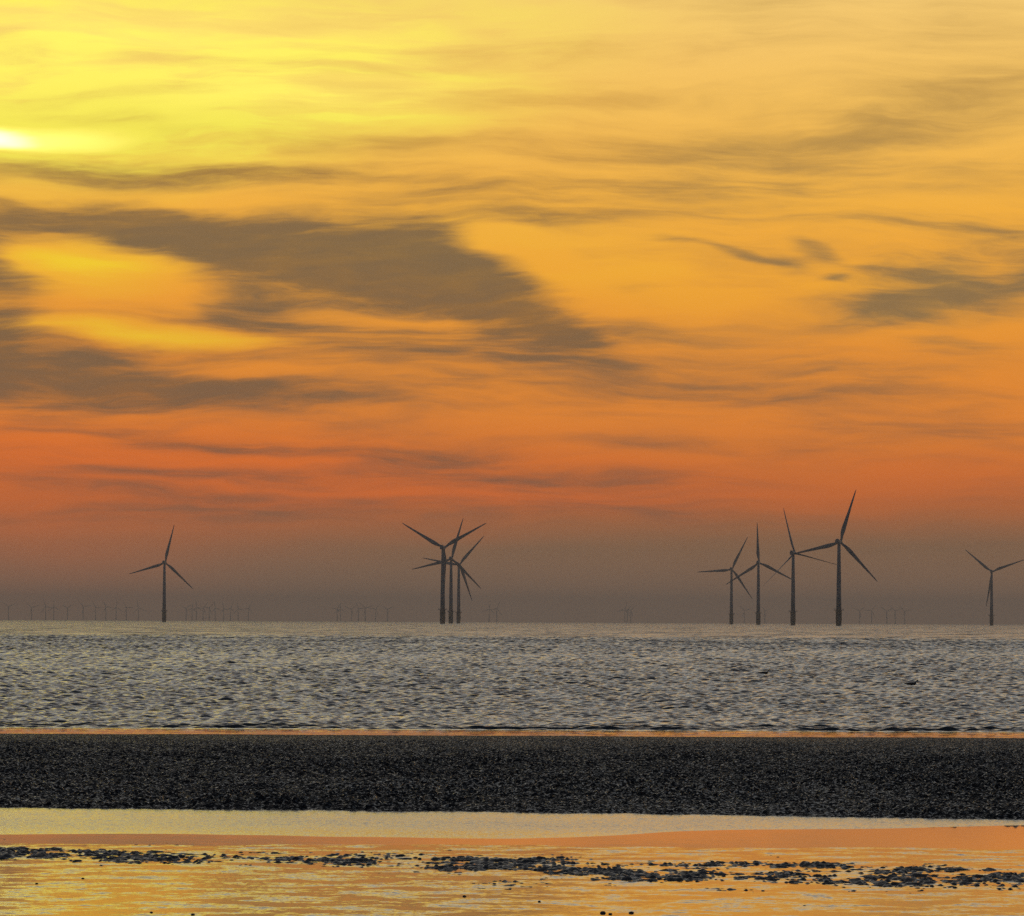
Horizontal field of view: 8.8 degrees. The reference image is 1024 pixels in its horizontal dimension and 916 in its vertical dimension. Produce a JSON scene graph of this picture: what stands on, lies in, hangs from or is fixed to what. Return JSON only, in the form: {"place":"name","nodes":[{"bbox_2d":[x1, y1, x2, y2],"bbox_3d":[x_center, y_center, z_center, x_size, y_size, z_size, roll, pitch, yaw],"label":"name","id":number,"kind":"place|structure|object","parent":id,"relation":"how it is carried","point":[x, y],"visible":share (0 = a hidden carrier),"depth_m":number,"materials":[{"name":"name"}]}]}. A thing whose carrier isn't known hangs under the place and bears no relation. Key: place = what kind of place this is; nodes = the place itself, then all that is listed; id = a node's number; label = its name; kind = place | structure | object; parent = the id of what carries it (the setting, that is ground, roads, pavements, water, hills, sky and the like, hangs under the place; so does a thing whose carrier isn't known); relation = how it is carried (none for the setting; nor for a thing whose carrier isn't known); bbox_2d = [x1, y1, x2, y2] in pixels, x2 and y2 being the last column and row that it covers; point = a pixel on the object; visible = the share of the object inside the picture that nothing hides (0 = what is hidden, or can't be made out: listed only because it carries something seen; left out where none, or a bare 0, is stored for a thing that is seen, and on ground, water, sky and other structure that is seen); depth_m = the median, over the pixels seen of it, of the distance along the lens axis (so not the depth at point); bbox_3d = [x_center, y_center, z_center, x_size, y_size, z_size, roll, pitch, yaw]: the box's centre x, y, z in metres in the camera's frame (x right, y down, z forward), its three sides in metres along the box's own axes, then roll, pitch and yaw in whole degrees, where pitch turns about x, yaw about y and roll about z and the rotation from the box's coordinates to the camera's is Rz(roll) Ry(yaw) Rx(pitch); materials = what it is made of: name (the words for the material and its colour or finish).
{"place":"outdoors","nodes":[
{"label":"outdoors","id":0,"kind":"place"},
{"bbox_2d":[0,620,1023,732],"bbox_3d":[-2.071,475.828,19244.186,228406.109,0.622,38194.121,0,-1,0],"label":"sea","id":1,"kind":"structure","parent":0,"point":[350,675],"depth_m":298.06,"materials":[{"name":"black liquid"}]},
{"bbox_2d":[130,526,192,621],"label":"wind turbine","id":2,"kind":"object","parent":1,"relation":"in","point":[164,563],"visible":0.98,"depth_m":9190.53,"materials":[{"name":"grey metal"}]},
{"bbox_2d":[402,523,485,623],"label":"wind turbine","id":3,"kind":"object","parent":1,"relation":"in","point":[442,609],"visible":0.97,"depth_m":7178.09,"materials":[{"name":"grey metal"}]},
{"bbox_2d":[414,519,480,622],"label":"wind turbine","id":4,"kind":"object","parent":1,"relation":"in","point":[451,611],"visible":0.94,"depth_m":8444.15,"materials":[{"name":"grey metal"}]},
{"bbox_2d":[424,536,483,622],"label":"wind turbine","id":5,"kind":"object","parent":1,"relation":"in","point":[458,616],"visible":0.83,"depth_m":9327.66,"materials":[{"name":"grey metal"}]},
{"bbox_2d":[700,537,751,623],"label":"wind turbine","id":6,"kind":"object","parent":1,"relation":"in","point":[732,571],"visible":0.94,"depth_m":9918.41,"materials":[{"name":"grey metal"}]},
{"bbox_2d":[727,523,790,624],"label":"wind turbine","id":7,"kind":"object","parent":1,"relation":"in","point":[757,564],"visible":0.94,"depth_m":8798.52,"materials":[{"name":"grey metal"}]},
{"bbox_2d":[763,508,836,624],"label":"wind turbine","id":8,"kind":"object","parent":1,"relation":"in","point":[792,611],"visible":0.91,"depth_m":7563.16,"materials":[{"name":"grey metal"}]},
{"bbox_2d":[790,490,876,625],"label":"wind turbine","id":9,"kind":"object","parent":1,"relation":"in","point":[838,542],"visible":0.96,"depth_m":6508.53,"materials":[{"name":"grey metal"}]},
{"bbox_2d":[966,550,1022,624],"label":"wind turbine","id":10,"kind":"object","parent":1,"relation":"in","point":[990,591],"visible":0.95,"depth_m":10157.75,"materials":[{"name":"grey metal"}]},
{"bbox_2d":[0,728,1023,848],"bbox_3d":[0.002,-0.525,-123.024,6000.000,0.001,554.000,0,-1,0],"label":"beach","id":11,"kind":"structure","parent":0,"point":[993,837],"depth_m":77.46,"materials":[{"name":"sand"}]},
{"bbox_2d":[0,733,1023,819],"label":"shell bank","id":12,"kind":"structure","parent":11,"relation":"on","point":[933,777],"depth_m":104.81,"materials":[{"name":"black gravel"}]},
{"bbox_2d":[0,843,1023,915],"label":"tidal pool","id":13,"kind":"structure","parent":11,"relation":"on","point":[228,886],"depth_m":62.93,"materials":[{"name":"brown liquid"}]},
{"bbox_2d":[0,807,1023,838],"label":"tidal channel","id":14,"kind":"object","parent":11,"relation":"on","point":[413,824],"visible":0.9,"depth_m":82.56,"materials":[{"name":"orange liquid"}]},
{"bbox_2d":[0,843,1023,906],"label":"mud ripples","id":15,"kind":"object","parent":11,"relation":"on","point":[613,872],"visible":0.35,"depth_m":67.53},
{"bbox_2d":[0,0,1023,623],"label":"sky","id":16,"kind":"structure","parent":0,"point":[617,290],"materials":[{"name":"orange"}]},
{"bbox_2d":[905,680,918,684],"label":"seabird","id":17,"kind":"object","parent":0,"point":[911,683],"visible":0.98,"depth_m":265.63,"materials":[{"name":"black"}]}
]}

